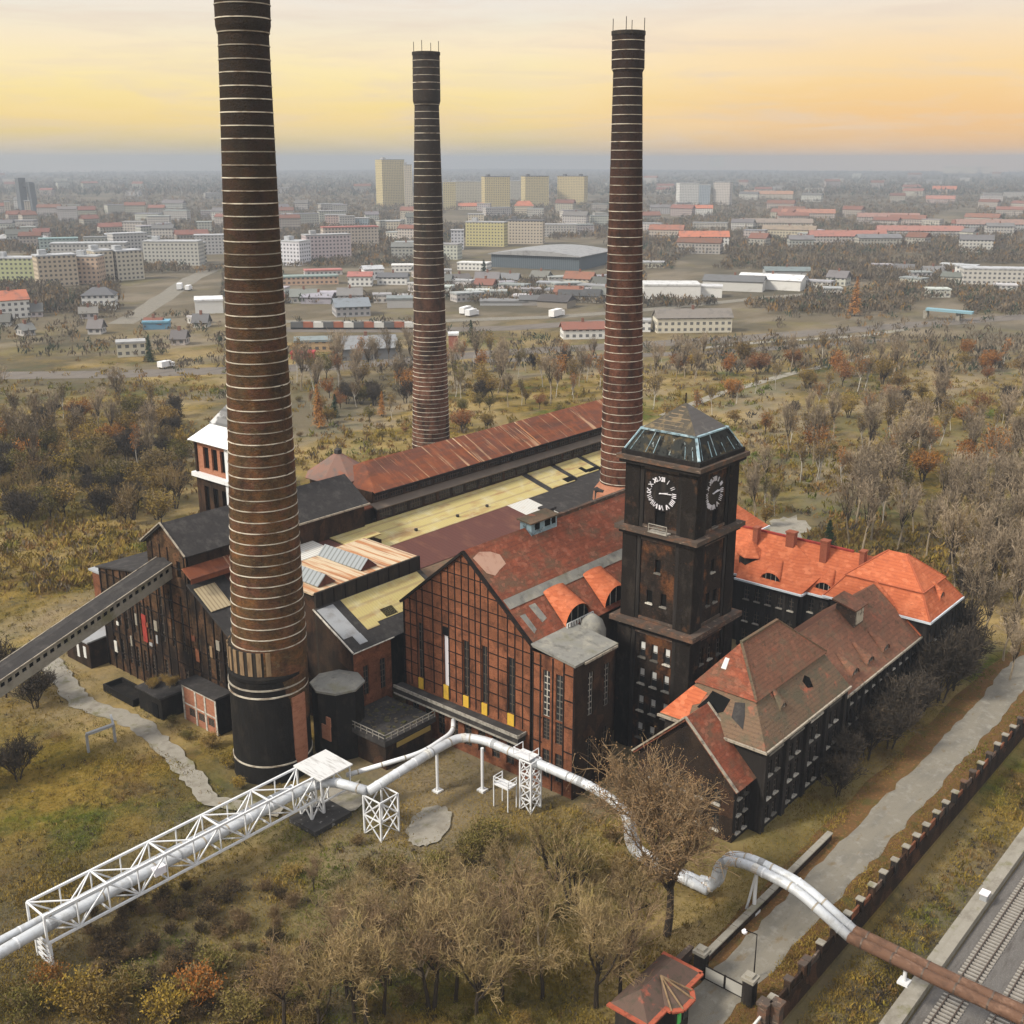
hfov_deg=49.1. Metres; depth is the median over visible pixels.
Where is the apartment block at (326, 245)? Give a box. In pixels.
[301,230,351,260]
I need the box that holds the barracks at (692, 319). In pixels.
[652,305,733,332]
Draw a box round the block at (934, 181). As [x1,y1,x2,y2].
[926,179,941,183]
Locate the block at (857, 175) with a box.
[852,173,860,177]
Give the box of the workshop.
[330,294,371,316]
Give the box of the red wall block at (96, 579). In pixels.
[88,567,100,596]
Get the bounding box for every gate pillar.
[692,943,711,980]
[740,970,759,1008]
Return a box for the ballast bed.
[908,859,1023,1023]
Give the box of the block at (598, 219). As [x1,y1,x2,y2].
[590,215,608,225]
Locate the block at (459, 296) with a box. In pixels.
[450,290,484,301]
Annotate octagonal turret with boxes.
[305,447,358,482]
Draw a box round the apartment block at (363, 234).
[320,225,378,249]
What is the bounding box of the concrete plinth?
[289,798,351,836]
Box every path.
[42,658,282,816]
[659,355,868,414]
[701,329,903,348]
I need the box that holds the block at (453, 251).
[443,243,461,259]
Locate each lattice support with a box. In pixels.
[362,786,399,842]
[493,741,541,813]
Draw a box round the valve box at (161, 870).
[151,863,166,877]
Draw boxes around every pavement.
[309,780,361,810]
[406,805,451,845]
[767,515,810,537]
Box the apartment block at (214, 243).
[193,234,223,254]
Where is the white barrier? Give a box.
[753,1016,760,1023]
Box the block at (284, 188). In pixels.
[277,187,288,193]
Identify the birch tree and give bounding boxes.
[1,385,25,409]
[37,405,61,434]
[52,381,69,417]
[60,410,70,438]
[107,400,125,417]
[111,390,122,406]
[127,422,143,466]
[141,378,156,401]
[146,410,160,436]
[287,342,300,378]
[291,336,303,350]
[302,346,320,389]
[308,389,313,401]
[315,354,323,386]
[323,347,342,385]
[349,381,361,406]
[350,344,365,378]
[356,335,364,368]
[367,335,381,366]
[388,394,395,416]
[393,338,403,360]
[404,382,412,402]
[451,362,460,396]
[453,361,469,397]
[459,339,467,357]
[468,334,481,365]
[478,330,494,366]
[512,348,524,376]
[516,377,525,404]
[520,346,529,370]
[531,351,546,386]
[553,366,562,395]
[558,339,570,351]
[564,355,577,389]
[564,356,585,394]
[569,371,579,400]
[584,347,594,380]
[594,352,603,388]
[598,364,603,378]
[647,369,666,407]
[692,388,703,408]
[705,381,721,405]
[733,379,742,403]
[753,373,760,392]
[761,471,771,506]
[768,476,786,515]
[770,359,783,389]
[785,410,803,443]
[792,436,810,481]
[798,407,822,451]
[804,439,831,480]
[813,423,838,478]
[814,381,827,402]
[817,331,828,356]
[821,410,835,448]
[824,370,833,391]
[836,442,851,482]
[854,353,871,391]
[854,408,868,442]
[863,353,877,387]
[871,433,894,461]
[875,470,896,521]
[882,400,903,437]
[883,395,904,437]
[889,462,919,504]
[896,410,909,425]
[899,440,914,475]
[906,394,927,419]
[925,421,944,456]
[935,407,952,445]
[938,393,954,431]
[949,400,958,429]
[955,519,973,567]
[964,409,987,443]
[971,482,996,514]
[975,399,988,414]
[980,424,1003,472]
[983,424,1003,440]
[988,439,1012,468]
[989,508,1005,555]
[991,401,1004,430]
[1002,337,1014,360]
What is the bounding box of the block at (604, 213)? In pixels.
[593,212,607,214]
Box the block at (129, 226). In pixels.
[121,221,146,231]
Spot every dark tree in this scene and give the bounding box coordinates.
[0,441,9,456]
[0,441,20,454]
[0,455,13,491]
[0,473,15,490]
[0,487,34,520]
[0,490,47,527]
[14,412,46,430]
[29,462,61,486]
[31,404,49,424]
[39,398,67,416]
[55,453,82,477]
[65,402,86,420]
[73,461,95,475]
[78,470,104,493]
[81,484,122,518]
[97,471,124,496]
[105,482,126,503]
[111,428,133,460]
[120,478,152,512]
[126,427,142,436]
[127,437,149,462]
[141,399,162,418]
[152,433,173,453]
[161,416,185,436]
[162,393,185,411]
[165,471,194,496]
[166,458,188,475]
[167,406,183,420]
[337,380,360,403]
[363,378,387,400]
[363,382,388,405]
[388,357,409,372]
[391,378,412,402]
[471,378,495,401]
[522,352,538,368]
[553,347,579,372]
[789,399,803,414]
[899,387,914,402]
[934,396,946,409]
[935,365,952,375]
[951,562,988,596]
[961,569,1010,605]
[998,382,1020,405]
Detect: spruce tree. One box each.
[144,336,155,361]
[331,394,339,417]
[467,320,475,341]
[480,260,485,271]
[823,520,836,545]
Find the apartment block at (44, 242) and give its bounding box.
[38,237,77,252]
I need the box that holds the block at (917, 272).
[908,270,932,280]
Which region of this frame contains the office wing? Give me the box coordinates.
[631,581,922,842]
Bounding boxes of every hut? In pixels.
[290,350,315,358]
[448,331,458,351]
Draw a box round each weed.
[145,678,158,688]
[149,675,158,682]
[157,673,170,681]
[162,676,175,687]
[167,674,180,685]
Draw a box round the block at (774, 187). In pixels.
[772,186,782,190]
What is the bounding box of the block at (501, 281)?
[499,280,516,282]
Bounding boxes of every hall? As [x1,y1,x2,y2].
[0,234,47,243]
[194,295,223,313]
[393,488,624,778]
[488,244,607,270]
[643,280,701,298]
[700,283,722,297]
[702,272,766,291]
[739,271,808,290]
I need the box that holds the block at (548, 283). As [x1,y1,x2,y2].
[536,280,555,287]
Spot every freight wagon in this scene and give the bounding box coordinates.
[290,321,303,328]
[302,321,313,328]
[312,321,323,328]
[322,321,333,328]
[332,321,343,328]
[342,321,353,328]
[352,321,363,328]
[362,321,373,328]
[372,321,383,328]
[382,321,393,328]
[392,321,404,328]
[402,321,413,328]
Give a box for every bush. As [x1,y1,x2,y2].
[0,972,61,1023]
[24,955,69,992]
[37,957,106,1017]
[58,965,141,1023]
[103,957,153,998]
[135,973,195,1023]
[165,714,179,722]
[172,957,227,1006]
[178,729,193,739]
[190,938,246,974]
[199,729,222,747]
[208,979,270,1023]
[217,750,233,767]
[230,775,246,788]
[242,951,286,994]
[279,860,305,878]
[279,983,313,1016]
[291,1005,324,1023]
[296,431,303,436]
[307,1000,327,1012]
[321,935,341,957]
[324,958,347,979]
[350,829,366,845]
[353,1012,385,1023]
[355,850,379,871]
[356,996,375,1012]
[371,847,414,883]
[381,869,402,888]
[393,981,422,1007]
[412,844,451,881]
[427,849,449,866]
[430,1016,450,1023]
[440,847,451,857]
[445,1000,471,1023]
[451,826,494,864]
[455,825,478,846]
[467,811,516,847]
[473,1012,491,1023]
[477,831,506,846]
[506,1007,535,1023]
[507,987,529,1007]
[509,924,539,953]
[513,921,536,942]
[545,898,568,919]
[546,1018,561,1023]
[565,840,585,855]
[580,928,612,954]
[602,823,622,843]
[605,849,635,873]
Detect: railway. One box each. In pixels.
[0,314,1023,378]
[286,320,604,331]
[470,338,910,362]
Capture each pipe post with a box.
[432,754,443,793]
[477,747,487,793]
[745,874,759,915]
[897,970,911,987]
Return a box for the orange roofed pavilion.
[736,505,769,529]
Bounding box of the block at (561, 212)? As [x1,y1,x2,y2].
[559,210,581,221]
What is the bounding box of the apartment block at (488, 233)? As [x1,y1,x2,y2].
[465,218,507,246]
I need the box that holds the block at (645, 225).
[643,222,662,232]
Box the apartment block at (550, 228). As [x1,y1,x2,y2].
[545,223,576,236]
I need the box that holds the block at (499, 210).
[482,207,511,215]
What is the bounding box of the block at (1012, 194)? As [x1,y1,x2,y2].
[1003,192,1023,197]
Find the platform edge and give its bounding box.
[879,827,1023,1023]
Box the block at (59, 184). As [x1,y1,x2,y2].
[56,182,69,188]
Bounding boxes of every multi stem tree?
[0,472,28,494]
[6,463,50,491]
[18,478,45,497]
[30,456,67,476]
[40,474,67,511]
[50,467,83,498]
[75,443,110,477]
[78,453,110,477]
[113,482,146,519]
[137,486,170,519]
[147,461,191,508]
[519,808,597,883]
[538,823,610,906]
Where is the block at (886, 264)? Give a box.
[871,263,893,267]
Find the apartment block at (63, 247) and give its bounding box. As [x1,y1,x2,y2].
[49,241,128,253]
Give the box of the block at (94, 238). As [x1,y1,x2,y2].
[83,236,107,241]
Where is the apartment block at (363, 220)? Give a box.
[355,217,369,224]
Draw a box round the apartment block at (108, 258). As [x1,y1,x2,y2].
[86,245,115,280]
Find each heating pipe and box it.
[0,777,367,959]
[0,784,293,944]
[366,733,708,894]
[623,802,708,881]
[690,856,850,940]
[700,851,855,931]
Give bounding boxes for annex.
[179,674,231,736]
[312,570,427,705]
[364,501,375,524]
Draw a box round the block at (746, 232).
[743,229,767,239]
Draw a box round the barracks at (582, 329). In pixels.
[559,318,604,339]
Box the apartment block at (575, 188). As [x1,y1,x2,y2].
[557,174,587,204]
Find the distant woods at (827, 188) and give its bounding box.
[0,169,1023,195]
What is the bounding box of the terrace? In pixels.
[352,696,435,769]
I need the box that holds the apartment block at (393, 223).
[386,220,400,230]
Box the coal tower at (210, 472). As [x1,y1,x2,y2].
[187,404,228,511]
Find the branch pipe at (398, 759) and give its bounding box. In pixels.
[346,718,455,777]
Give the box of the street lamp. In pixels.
[742,929,757,972]
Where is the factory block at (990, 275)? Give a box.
[960,266,1023,284]
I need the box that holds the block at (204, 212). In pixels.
[200,210,210,218]
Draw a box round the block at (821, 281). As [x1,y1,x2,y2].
[806,279,835,289]
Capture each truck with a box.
[157,360,174,368]
[176,282,182,289]
[185,285,191,290]
[459,305,473,313]
[465,308,478,316]
[549,308,564,317]
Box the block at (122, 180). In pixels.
[117,179,127,183]
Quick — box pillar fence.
[767,715,1023,1019]
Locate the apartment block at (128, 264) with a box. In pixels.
[111,245,144,280]
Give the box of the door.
[152,702,158,718]
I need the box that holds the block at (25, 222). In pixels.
[14,220,37,226]
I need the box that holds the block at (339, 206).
[332,204,347,212]
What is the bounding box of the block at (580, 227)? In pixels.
[576,224,594,234]
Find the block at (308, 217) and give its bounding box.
[291,213,318,226]
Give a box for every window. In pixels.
[77,644,86,657]
[122,639,125,658]
[133,605,136,631]
[137,647,140,666]
[145,651,148,670]
[148,606,152,639]
[153,655,155,673]
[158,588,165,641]
[169,592,175,645]
[177,561,181,577]
[179,596,186,651]
[189,707,195,717]
[199,639,202,671]
[199,713,204,721]
[204,447,209,468]
[207,487,210,509]
[207,643,211,676]
[209,718,214,727]
[213,450,217,470]
[215,489,218,507]
[217,650,220,680]
[221,452,225,472]
[363,665,368,694]
[375,492,387,500]
[380,506,391,517]
[380,657,385,687]
[391,488,402,495]
[395,502,406,512]
[406,484,416,491]
[410,497,421,507]
[413,702,418,708]
[419,623,423,677]
[420,479,431,486]
[425,493,435,503]
[435,475,445,482]
[439,488,449,498]
[439,713,444,733]
[445,635,448,685]
[449,471,458,478]
[452,720,457,735]
[453,484,463,494]
[462,467,472,474]
[464,640,468,695]
[465,724,471,745]
[466,480,476,489]
[475,463,485,470]
[479,730,485,751]
[480,476,489,485]
[483,646,487,703]
[488,460,497,466]
[493,472,501,481]
[493,736,499,758]
[501,456,510,462]
[505,468,514,477]
[507,742,513,764]
[509,657,513,713]
[513,452,522,459]
[517,465,526,474]
[525,449,533,455]
[529,461,537,470]
[537,446,545,451]
[541,458,549,466]
[543,717,549,739]
[543,748,548,777]
[544,670,549,716]
[548,442,556,448]
[552,454,560,463]
[555,754,561,782]
[556,674,562,721]
[556,722,561,744]
[559,439,567,445]
[563,451,571,459]
[570,436,578,442]
[574,447,582,456]
[581,433,588,438]
[585,444,592,452]
[586,735,590,768]
[588,671,592,714]
[591,430,598,435]
[595,442,600,449]
[602,725,606,758]
[603,663,607,705]
[634,721,642,739]
[635,694,643,712]
[636,667,644,685]
[637,640,645,659]
[645,590,652,605]
[647,699,655,716]
[648,671,656,689]
[649,645,657,663]
[649,726,654,737]
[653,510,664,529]
[653,560,660,575]
[659,594,666,609]
[659,703,667,720]
[660,675,668,693]
[662,648,670,667]
[663,769,671,786]
[682,1010,687,1019]
[699,648,703,666]
[706,643,712,661]
[710,559,715,574]
[711,789,719,806]
[711,814,718,832]
[712,509,717,529]
[715,638,720,656]
[734,819,740,835]
[735,802,741,817]
[741,608,747,622]
[741,628,746,639]
[741,814,746,829]
[742,586,749,600]
[742,797,747,812]
[743,787,748,795]
[752,611,758,625]
[753,589,759,603]
[762,614,769,626]
[764,592,770,606]
[764,806,769,822]
[766,782,770,801]
[768,761,772,777]
[771,800,776,816]
[772,776,778,794]
[774,755,780,771]
[775,595,782,609]
[785,788,789,804]
[786,598,793,612]
[787,764,791,783]
[789,744,793,760]
[791,782,796,798]
[793,758,798,777]
[795,739,800,754]
[805,770,809,787]
[806,599,813,613]
[807,747,811,766]
[811,765,815,781]
[812,742,817,760]
[815,723,819,738]
[819,602,824,611]
[833,708,838,723]
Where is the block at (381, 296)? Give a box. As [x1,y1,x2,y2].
[372,292,391,302]
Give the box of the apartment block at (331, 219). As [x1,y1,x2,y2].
[325,214,345,225]
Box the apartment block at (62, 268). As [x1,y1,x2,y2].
[31,249,78,285]
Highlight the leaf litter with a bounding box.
[689,641,1023,1023]
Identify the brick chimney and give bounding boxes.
[213,0,312,784]
[412,40,449,448]
[593,16,645,499]
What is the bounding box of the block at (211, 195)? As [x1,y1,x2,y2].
[203,193,220,198]
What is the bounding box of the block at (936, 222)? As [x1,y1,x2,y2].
[921,219,943,225]
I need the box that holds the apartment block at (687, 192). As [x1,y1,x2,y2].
[676,183,698,204]
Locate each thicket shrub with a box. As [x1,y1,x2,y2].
[80,924,95,934]
[87,906,101,916]
[87,958,105,976]
[90,926,115,946]
[92,925,116,942]
[93,923,109,933]
[95,935,122,960]
[99,954,122,974]
[103,928,134,949]
[105,917,132,936]
[108,910,129,924]
[108,1000,131,1014]
[110,946,131,962]
[112,904,131,916]
[119,961,146,979]
[125,892,144,911]
[128,946,141,959]
[131,974,151,994]
[132,901,153,914]
[134,926,163,950]
[135,941,154,957]
[136,998,154,1017]
[142,930,162,951]
[142,970,167,998]
[144,963,156,973]
[148,893,163,904]
[150,957,178,976]
[151,971,171,984]
[152,882,174,901]
[153,893,173,912]
[159,899,183,917]
[159,947,180,965]
[160,1015,180,1023]
[161,919,180,936]
[170,906,189,920]
[171,947,194,970]
[177,890,198,907]
[178,939,199,954]
[179,997,202,1019]
[180,878,194,891]
[187,997,210,1016]
[189,958,200,968]
[190,899,218,920]
[191,915,208,933]
[196,886,221,903]
[197,884,213,894]
[199,898,221,915]
[200,985,224,1004]
[204,995,220,1011]
[206,916,226,933]
[208,1007,223,1017]
[209,944,233,966]
[210,918,233,938]
[213,881,243,903]
[215,953,233,969]
[225,877,244,891]
[225,904,247,919]
[228,939,243,950]
[229,907,256,934]
[236,960,258,988]
[238,1012,255,1023]
[240,953,270,975]
[245,940,258,951]
[252,875,275,891]
[261,945,270,954]
[262,1005,277,1019]
[264,903,285,921]
[265,925,273,938]
[267,925,287,942]
[267,985,286,1003]
[268,915,283,926]
[270,885,290,898]
[272,890,286,899]
[277,951,286,963]
[277,991,302,1011]
[280,888,303,911]
[286,998,309,1018]
[291,950,313,969]
[294,939,314,956]
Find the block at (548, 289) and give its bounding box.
[544,287,553,293]
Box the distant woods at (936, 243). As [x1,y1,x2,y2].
[0,193,1023,252]
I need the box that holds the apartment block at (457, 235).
[451,229,463,249]
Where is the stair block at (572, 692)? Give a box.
[531,613,617,799]
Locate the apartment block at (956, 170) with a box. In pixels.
[943,166,977,173]
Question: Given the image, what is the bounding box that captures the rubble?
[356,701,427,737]
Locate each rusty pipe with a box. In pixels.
[846,932,1023,1023]
[852,926,1023,1012]
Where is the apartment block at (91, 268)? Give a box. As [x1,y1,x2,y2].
[76,250,106,283]
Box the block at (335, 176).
[329,175,342,178]
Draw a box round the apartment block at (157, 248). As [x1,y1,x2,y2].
[142,236,204,265]
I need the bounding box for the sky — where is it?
[0,0,1023,172]
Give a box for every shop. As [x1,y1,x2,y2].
[283,274,338,284]
[303,268,342,274]
[347,269,373,285]
[360,263,383,279]
[376,270,409,284]
[391,263,413,271]
[457,261,491,270]
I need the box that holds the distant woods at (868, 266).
[796,251,1023,280]
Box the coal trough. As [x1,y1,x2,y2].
[103,677,138,706]
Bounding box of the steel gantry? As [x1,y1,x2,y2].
[85,714,116,752]
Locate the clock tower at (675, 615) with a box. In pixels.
[609,393,749,747]
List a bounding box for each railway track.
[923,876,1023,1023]
[985,961,1023,1023]
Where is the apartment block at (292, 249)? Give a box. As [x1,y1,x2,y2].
[280,236,310,265]
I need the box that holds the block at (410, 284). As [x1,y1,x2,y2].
[407,282,413,291]
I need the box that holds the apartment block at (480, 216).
[468,213,483,220]
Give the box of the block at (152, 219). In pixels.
[146,215,170,224]
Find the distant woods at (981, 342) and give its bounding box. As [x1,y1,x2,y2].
[669,327,1023,369]
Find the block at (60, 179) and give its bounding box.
[53,178,68,181]
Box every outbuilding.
[643,260,664,267]
[643,318,650,331]
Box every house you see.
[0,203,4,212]
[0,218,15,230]
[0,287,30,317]
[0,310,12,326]
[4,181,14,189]
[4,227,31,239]
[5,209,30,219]
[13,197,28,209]
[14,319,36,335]
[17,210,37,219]
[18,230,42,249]
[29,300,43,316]
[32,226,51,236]
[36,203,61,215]
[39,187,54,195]
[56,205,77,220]
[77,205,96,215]
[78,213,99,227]
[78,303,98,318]
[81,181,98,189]
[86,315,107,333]
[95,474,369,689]
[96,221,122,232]
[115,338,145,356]
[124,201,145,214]
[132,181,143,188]
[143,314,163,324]
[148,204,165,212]
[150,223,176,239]
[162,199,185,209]
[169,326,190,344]
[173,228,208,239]
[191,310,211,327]
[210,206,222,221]
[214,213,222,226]
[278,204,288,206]
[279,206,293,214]
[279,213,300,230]
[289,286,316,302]
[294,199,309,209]
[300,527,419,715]
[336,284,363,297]
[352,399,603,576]
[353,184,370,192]
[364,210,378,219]
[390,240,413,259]
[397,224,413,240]
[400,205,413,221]
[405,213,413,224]
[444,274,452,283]
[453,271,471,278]
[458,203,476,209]
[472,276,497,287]
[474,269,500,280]
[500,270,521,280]
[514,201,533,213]
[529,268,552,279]
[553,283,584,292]
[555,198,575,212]
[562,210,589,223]
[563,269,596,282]
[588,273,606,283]
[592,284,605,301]
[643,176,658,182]
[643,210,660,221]
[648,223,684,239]
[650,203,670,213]
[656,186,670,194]
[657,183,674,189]
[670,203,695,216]
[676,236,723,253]
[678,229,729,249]
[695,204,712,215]
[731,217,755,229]
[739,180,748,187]
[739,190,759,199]
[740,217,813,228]
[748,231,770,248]
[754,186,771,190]
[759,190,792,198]
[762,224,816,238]
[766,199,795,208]
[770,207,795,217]
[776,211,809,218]
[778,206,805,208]
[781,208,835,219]
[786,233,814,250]
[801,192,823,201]
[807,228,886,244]
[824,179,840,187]
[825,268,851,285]
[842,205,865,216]
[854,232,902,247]
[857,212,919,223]
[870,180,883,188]
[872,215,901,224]
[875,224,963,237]
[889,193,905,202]
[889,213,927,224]
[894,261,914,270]
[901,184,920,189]
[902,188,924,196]
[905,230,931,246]
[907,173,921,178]
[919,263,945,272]
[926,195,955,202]
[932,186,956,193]
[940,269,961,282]
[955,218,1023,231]
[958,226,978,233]
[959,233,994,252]
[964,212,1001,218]
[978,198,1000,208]
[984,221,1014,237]
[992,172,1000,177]
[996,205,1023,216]
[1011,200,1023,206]
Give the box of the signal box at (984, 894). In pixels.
[979,888,990,901]
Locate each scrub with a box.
[0,356,1023,595]
[802,769,1023,1023]
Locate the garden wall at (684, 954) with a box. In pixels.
[676,944,693,962]
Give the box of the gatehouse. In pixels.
[606,951,703,1023]
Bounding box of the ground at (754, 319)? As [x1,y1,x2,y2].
[0,169,1023,1023]
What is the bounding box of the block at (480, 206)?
[477,203,490,210]
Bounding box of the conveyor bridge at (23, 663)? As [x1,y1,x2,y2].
[0,557,171,697]
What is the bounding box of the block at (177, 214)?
[163,210,190,221]
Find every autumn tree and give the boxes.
[0,407,18,438]
[0,418,7,439]
[1,445,35,486]
[3,486,30,498]
[7,424,39,442]
[9,450,50,485]
[13,438,40,452]
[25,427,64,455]
[25,446,47,461]
[27,483,68,520]
[41,422,64,449]
[46,445,80,478]
[47,439,69,455]
[48,475,80,514]
[62,425,95,445]
[64,414,98,441]
[64,437,106,467]
[73,394,98,414]
[74,427,106,447]
[77,416,103,434]
[78,432,121,461]
[82,480,110,509]
[91,456,133,493]
[93,421,124,454]
[108,410,145,432]
[110,492,137,523]
[119,394,146,414]
[120,462,148,486]
[138,446,175,474]
[141,466,183,501]
[143,484,179,522]
[148,408,171,429]
[152,404,181,420]
[164,436,193,462]
[171,425,190,446]
[310,395,328,412]
[317,375,334,397]
[318,354,333,378]
[322,407,337,422]
[331,388,341,399]
[331,392,347,408]
[349,385,373,403]
[352,361,370,383]
[361,405,375,422]
[393,367,408,387]
[397,368,412,392]
[403,367,412,380]
[450,407,474,429]
[455,398,470,409]
[472,360,490,381]
[473,391,483,404]
[474,348,489,366]
[476,372,501,395]
[479,412,495,427]
[482,391,495,410]
[520,389,531,403]
[533,392,547,408]
[546,352,570,379]
[553,401,566,410]
[658,397,680,413]
[668,353,690,373]
[685,349,704,370]
[720,378,744,394]
[722,352,738,375]
[726,410,742,422]
[731,342,756,360]
[742,352,772,374]
[745,470,763,490]
[758,410,773,432]
[760,502,781,522]
[769,478,785,499]
[782,349,802,366]
[796,367,819,388]
[796,421,830,453]
[812,401,827,412]
[826,415,837,430]
[828,350,847,372]
[834,361,857,386]
[837,392,861,417]
[838,354,850,368]
[871,357,897,383]
[879,382,901,394]
[883,454,919,474]
[890,368,908,386]
[908,447,947,481]
[910,426,929,447]
[911,376,931,399]
[919,392,934,409]
[932,380,953,396]
[952,436,987,469]
[953,350,975,368]
[954,403,977,425]
[959,338,976,352]
[967,392,994,415]
[978,349,1003,368]
[981,363,995,377]
[987,424,1013,461]
[1010,359,1022,371]
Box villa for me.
[80,284,118,309]
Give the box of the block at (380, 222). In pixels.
[375,219,405,229]
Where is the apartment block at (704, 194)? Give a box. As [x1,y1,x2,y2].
[698,184,710,204]
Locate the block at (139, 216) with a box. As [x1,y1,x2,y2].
[134,213,162,220]
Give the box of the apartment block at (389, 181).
[375,157,404,205]
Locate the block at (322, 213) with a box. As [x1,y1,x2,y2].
[317,210,345,221]
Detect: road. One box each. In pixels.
[108,270,217,323]
[286,292,816,322]
[688,655,1023,1023]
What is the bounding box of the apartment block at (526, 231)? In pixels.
[505,216,544,243]
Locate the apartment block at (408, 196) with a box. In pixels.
[403,162,412,205]
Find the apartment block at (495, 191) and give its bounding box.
[481,174,509,206]
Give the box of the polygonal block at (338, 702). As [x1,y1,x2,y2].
[309,669,364,759]
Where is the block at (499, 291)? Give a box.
[489,289,506,295]
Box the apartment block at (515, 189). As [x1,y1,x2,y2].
[510,180,520,199]
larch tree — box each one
[311,384,327,428]
[377,391,386,415]
[847,276,861,315]
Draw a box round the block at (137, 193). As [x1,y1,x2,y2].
[125,191,141,195]
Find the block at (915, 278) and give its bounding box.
[899,276,929,284]
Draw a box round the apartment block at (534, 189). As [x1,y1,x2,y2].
[521,174,548,205]
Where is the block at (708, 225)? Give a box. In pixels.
[692,222,727,230]
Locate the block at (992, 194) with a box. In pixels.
[982,193,1001,195]
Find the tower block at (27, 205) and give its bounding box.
[23,200,30,209]
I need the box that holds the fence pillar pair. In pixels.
[756,995,786,1023]
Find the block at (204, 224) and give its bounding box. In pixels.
[196,221,211,233]
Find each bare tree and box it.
[0,363,9,399]
[0,405,17,433]
[0,636,19,697]
[0,729,44,781]
[8,402,45,459]
[8,664,62,709]
[24,386,44,425]
[42,387,59,433]
[68,405,86,422]
[86,387,105,430]
[99,392,119,425]
[105,363,126,411]
[131,397,159,436]
[136,419,161,450]
[227,930,318,1023]
[275,921,350,1023]
[285,890,363,997]
[290,340,312,390]
[302,862,325,891]
[303,900,396,1023]
[307,851,323,876]
[310,357,329,383]
[314,917,407,1023]
[315,883,353,932]
[324,327,344,382]
[325,858,378,929]
[331,329,352,370]
[333,873,399,964]
[345,881,413,985]
[347,345,362,381]
[347,359,365,400]
[350,914,414,1016]
[353,873,402,923]
[358,335,375,376]
[372,336,383,371]
[373,847,428,910]
[376,325,392,363]
[376,866,479,1009]
[378,851,388,863]
[379,886,482,1010]
[383,872,452,975]
[389,352,409,388]
[396,892,427,917]
[398,862,415,874]
[399,326,413,364]
[403,853,492,960]
[405,878,486,1002]
[437,893,535,1022]
[445,855,465,894]
[446,335,463,388]
[446,845,459,855]
[446,863,489,903]
[449,854,462,866]
[451,895,524,999]
[459,858,500,918]
[464,328,486,363]
[466,873,523,960]
[467,850,545,1001]
[479,830,516,895]
[481,840,567,929]
[492,338,514,390]
[493,348,513,392]
[496,336,509,377]
[498,371,513,406]
[502,857,588,1000]
[512,865,554,923]
[540,351,562,403]
[550,867,651,1008]
[565,876,620,961]
[566,726,752,937]
[573,343,587,386]
[577,867,602,900]
[585,335,599,368]
[588,838,675,950]
[590,856,605,869]
[596,881,690,994]
[604,864,636,913]
[644,340,666,378]
[671,332,683,358]
[675,351,682,379]
[681,340,694,377]
[690,344,705,381]
[698,330,710,361]
[739,458,762,515]
[742,468,765,512]
[754,441,781,487]
[773,399,800,451]
[786,331,800,372]
[802,388,817,423]
[803,400,828,463]
[812,747,867,796]
[825,390,848,439]
[830,471,870,543]
[830,722,869,776]
[840,448,859,489]
[843,695,905,760]
[845,464,878,506]
[849,442,881,514]
[851,457,877,523]
[852,334,868,374]
[853,388,886,444]
[855,475,889,548]
[860,402,890,446]
[860,438,877,460]
[862,461,885,477]
[863,451,881,477]
[863,471,891,539]
[864,458,883,522]
[868,435,898,503]
[870,691,924,749]
[872,666,928,732]
[876,339,887,358]
[876,381,902,441]
[879,444,909,514]
[881,443,908,481]
[887,479,922,550]
[888,334,908,379]
[889,413,929,475]
[893,670,944,723]
[896,408,922,452]
[897,393,906,419]
[901,652,949,711]
[907,394,939,451]
[907,479,927,534]
[912,627,983,702]
[915,413,937,474]
[916,493,945,556]
[926,331,938,362]
[926,370,945,418]
[929,496,982,586]
[931,362,953,416]
[931,502,975,564]
[933,619,990,690]
[935,458,954,520]
[935,482,962,541]
[946,449,976,498]
[946,450,970,505]
[948,474,970,523]
[949,538,983,594]
[951,584,1004,656]
[955,494,1001,554]
[957,402,987,437]
[957,623,995,677]
[959,464,986,529]
[959,479,1004,545]
[959,553,992,603]
[961,447,993,519]
[962,525,1000,566]
[967,413,990,445]
[972,447,994,485]
[972,473,1003,505]
[972,571,1022,642]
[973,505,999,552]
[977,518,1016,588]
[982,494,1016,554]
[983,524,1006,584]
[984,460,1012,520]
[987,525,1023,600]
[988,449,1021,520]
[989,593,1023,660]
[990,434,1019,462]
[990,448,1018,474]
[992,611,1023,679]
[993,453,1023,512]
[993,515,1023,586]
[995,488,1023,557]
[998,533,1023,632]
[999,383,1022,431]
[999,389,1022,437]
[999,459,1023,534]
[999,469,1023,525]
[1002,412,1023,467]
[1004,410,1023,457]
[1007,509,1023,540]
[1012,448,1023,470]
[1014,547,1023,606]
[1015,365,1023,411]
[1018,354,1023,391]
[1019,527,1023,593]
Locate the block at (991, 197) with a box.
[980,195,1002,200]
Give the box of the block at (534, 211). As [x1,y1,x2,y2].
[527,208,543,217]
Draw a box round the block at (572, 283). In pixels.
[551,281,582,286]
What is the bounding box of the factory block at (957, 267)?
[955,263,979,271]
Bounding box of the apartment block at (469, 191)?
[456,181,481,203]
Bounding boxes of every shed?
[67,626,108,668]
[135,674,183,719]
[141,319,170,329]
[186,315,191,323]
[283,286,289,293]
[299,289,335,303]
[320,290,335,294]
[333,331,397,360]
[386,295,412,307]
[444,268,451,273]
[445,284,454,294]
[451,278,474,286]
[464,288,489,295]
[479,298,528,305]
[512,293,532,297]
[519,292,539,305]
[536,291,576,308]
[547,275,563,280]
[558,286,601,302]
[762,264,810,274]
[925,287,951,296]
[940,262,963,266]
[993,283,1017,291]
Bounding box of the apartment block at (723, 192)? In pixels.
[713,182,732,204]
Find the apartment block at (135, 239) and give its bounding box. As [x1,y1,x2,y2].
[106,231,146,251]

